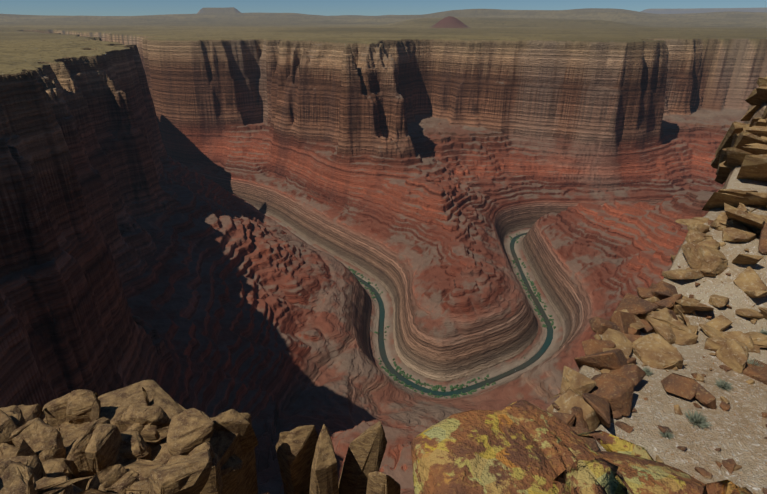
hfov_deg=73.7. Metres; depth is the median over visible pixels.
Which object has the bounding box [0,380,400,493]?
ledge rocks
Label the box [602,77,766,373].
rocks
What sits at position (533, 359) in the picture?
river
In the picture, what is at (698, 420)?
desert shrubs
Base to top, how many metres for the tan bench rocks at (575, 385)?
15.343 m
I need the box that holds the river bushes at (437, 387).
[348,232,555,397]
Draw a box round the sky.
[0,0,766,15]
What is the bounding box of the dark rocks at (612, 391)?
[548,220,766,493]
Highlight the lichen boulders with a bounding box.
[263,400,752,493]
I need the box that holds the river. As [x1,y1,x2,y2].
[352,232,552,395]
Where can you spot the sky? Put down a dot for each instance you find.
(19, 7)
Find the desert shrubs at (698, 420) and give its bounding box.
[642,323,766,439]
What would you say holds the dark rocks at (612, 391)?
on the canyon terrain
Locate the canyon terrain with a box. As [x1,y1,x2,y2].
[0,7,766,493]
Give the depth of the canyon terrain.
1539.22 m
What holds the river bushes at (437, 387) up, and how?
on the canyon terrain
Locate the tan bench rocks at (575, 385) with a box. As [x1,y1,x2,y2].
[547,217,759,470]
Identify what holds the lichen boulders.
on the canyon terrain

